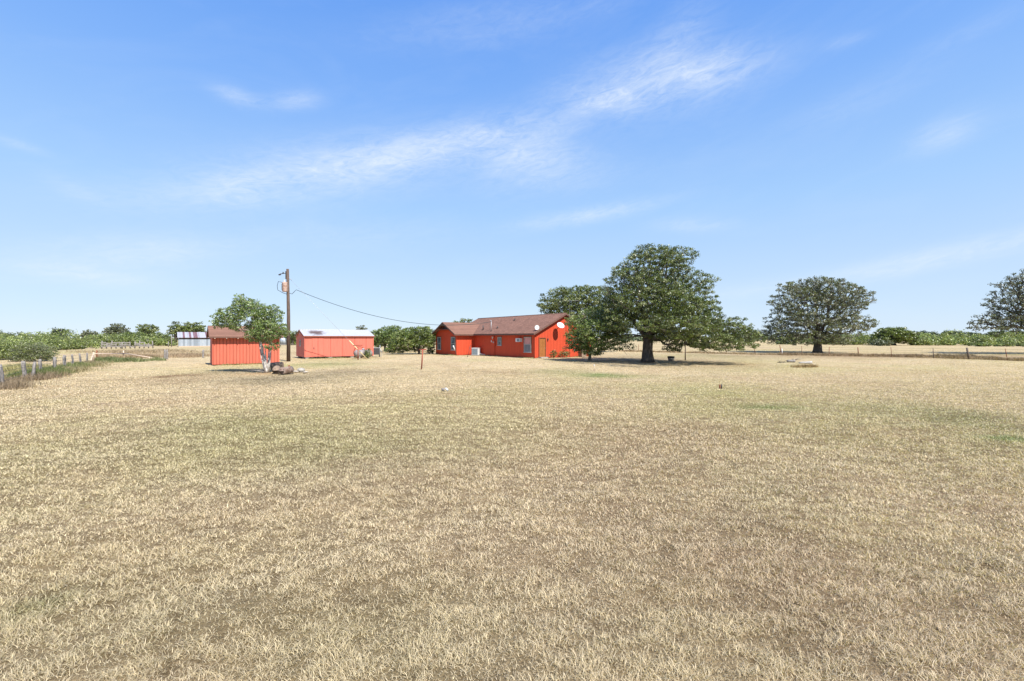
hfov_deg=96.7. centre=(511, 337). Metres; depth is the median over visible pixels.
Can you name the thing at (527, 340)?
window
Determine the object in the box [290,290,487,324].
service cable
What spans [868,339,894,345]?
shrub
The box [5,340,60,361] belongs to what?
shrub
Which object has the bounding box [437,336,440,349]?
window
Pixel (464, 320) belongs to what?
background tree
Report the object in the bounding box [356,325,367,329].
background tree
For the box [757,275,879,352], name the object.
oak tree
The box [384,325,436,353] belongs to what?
shrub
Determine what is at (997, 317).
oak tree
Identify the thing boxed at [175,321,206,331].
background tree
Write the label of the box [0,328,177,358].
scrub thicket
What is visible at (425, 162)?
sky
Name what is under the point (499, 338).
window
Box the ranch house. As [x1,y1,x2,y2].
[432,313,590,357]
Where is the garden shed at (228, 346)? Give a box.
[206,326,282,364]
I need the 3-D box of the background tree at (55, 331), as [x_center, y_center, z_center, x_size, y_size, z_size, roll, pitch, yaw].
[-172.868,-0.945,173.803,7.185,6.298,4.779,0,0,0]
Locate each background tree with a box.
[50,327,69,337]
[80,329,97,337]
[101,323,130,336]
[117,331,145,338]
[135,324,158,337]
[155,333,170,339]
[165,321,182,342]
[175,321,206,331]
[284,330,296,344]
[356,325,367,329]
[454,318,472,322]
[912,330,938,336]
[938,330,968,336]
[961,331,980,336]
[984,329,1023,337]
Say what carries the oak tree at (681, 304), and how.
on the ground at (200, 626)
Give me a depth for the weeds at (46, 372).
31.86 m
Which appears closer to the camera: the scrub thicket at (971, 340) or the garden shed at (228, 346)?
the garden shed at (228, 346)
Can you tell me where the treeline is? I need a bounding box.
[12,328,1023,341]
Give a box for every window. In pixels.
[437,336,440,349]
[451,336,455,350]
[497,336,501,345]
[523,336,531,352]
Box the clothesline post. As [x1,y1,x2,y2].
[419,349,425,368]
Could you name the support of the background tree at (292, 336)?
on the ground at (200, 626)
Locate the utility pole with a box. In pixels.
[277,269,290,361]
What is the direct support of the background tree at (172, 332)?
on the ground at (200, 626)
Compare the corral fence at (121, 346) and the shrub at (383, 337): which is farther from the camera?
the corral fence at (121, 346)
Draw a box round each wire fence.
[0,353,91,383]
[619,344,1019,360]
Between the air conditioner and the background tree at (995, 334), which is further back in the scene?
the background tree at (995, 334)
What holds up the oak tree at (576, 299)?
on the ground at (200, 626)
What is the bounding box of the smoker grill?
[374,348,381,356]
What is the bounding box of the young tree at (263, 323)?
[208,293,291,372]
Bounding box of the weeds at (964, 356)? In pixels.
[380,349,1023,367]
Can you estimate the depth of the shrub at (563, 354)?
47.78 m
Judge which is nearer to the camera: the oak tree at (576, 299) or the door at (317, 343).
the door at (317, 343)
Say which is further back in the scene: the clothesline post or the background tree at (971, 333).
the background tree at (971, 333)
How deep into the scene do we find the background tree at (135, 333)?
126.82 m
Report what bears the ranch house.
on the ground at (200, 626)
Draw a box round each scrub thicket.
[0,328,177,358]
[774,329,1023,346]
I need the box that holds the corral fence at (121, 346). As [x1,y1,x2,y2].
[101,340,153,348]
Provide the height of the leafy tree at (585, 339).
5.053 m
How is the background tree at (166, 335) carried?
on the ground at (200, 626)
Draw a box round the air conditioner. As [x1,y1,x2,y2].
[472,348,484,355]
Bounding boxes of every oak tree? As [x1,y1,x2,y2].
[536,284,634,333]
[597,243,767,361]
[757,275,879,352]
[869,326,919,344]
[966,269,1023,335]
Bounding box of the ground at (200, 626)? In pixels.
[0,338,1023,680]
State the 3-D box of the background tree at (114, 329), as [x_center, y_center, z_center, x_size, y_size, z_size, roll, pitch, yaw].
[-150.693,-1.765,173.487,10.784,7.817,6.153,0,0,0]
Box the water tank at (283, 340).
[280,337,286,344]
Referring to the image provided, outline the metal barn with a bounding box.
[177,332,209,346]
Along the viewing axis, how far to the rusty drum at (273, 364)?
28.84 m
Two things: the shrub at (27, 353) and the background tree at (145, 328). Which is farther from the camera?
the background tree at (145, 328)
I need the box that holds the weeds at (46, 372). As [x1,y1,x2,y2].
[0,348,587,389]
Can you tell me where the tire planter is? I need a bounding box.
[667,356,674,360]
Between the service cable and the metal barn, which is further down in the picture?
the metal barn
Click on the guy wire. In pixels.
(337, 328)
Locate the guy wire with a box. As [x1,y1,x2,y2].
[289,278,366,358]
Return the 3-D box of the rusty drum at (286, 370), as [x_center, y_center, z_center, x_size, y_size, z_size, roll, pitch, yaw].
[-13.047,1.893,26.337,0.414,0.432,1.039,0,0,20]
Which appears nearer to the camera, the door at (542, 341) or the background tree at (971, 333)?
the door at (542, 341)
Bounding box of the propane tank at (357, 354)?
[354,348,372,357]
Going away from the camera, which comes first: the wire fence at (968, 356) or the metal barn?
the wire fence at (968, 356)
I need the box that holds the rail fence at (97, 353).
[90,350,152,360]
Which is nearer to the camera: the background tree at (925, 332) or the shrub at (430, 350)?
the shrub at (430, 350)
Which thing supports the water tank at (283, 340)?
on the ground at (200, 626)
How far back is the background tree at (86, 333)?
158.82 m
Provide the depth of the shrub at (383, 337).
67.27 m
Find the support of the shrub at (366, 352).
on the ground at (200, 626)
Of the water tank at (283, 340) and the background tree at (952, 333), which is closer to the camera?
the water tank at (283, 340)
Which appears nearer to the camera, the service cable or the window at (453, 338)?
the service cable
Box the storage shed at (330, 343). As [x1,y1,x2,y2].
[295,329,374,358]
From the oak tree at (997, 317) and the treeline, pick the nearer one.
the oak tree at (997, 317)
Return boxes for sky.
[0,0,1023,337]
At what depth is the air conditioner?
53.32 m
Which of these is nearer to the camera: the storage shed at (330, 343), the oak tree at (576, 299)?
the storage shed at (330, 343)
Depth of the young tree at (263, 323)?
26.98 m
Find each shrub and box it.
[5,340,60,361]
[364,348,370,357]
[371,325,400,349]
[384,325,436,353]
[426,342,435,353]
[549,350,556,357]
[558,350,569,356]
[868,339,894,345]
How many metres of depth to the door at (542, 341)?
46.79 m
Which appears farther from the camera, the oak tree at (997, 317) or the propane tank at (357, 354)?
the oak tree at (997, 317)
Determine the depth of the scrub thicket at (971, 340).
121.69 m
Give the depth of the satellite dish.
47.34 m
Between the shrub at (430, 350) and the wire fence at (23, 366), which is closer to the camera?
the wire fence at (23, 366)
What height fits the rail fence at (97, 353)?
1.040 m
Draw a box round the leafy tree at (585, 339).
[563,306,636,360]
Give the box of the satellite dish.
[556,322,563,329]
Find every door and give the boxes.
[312,338,323,356]
[539,338,545,356]

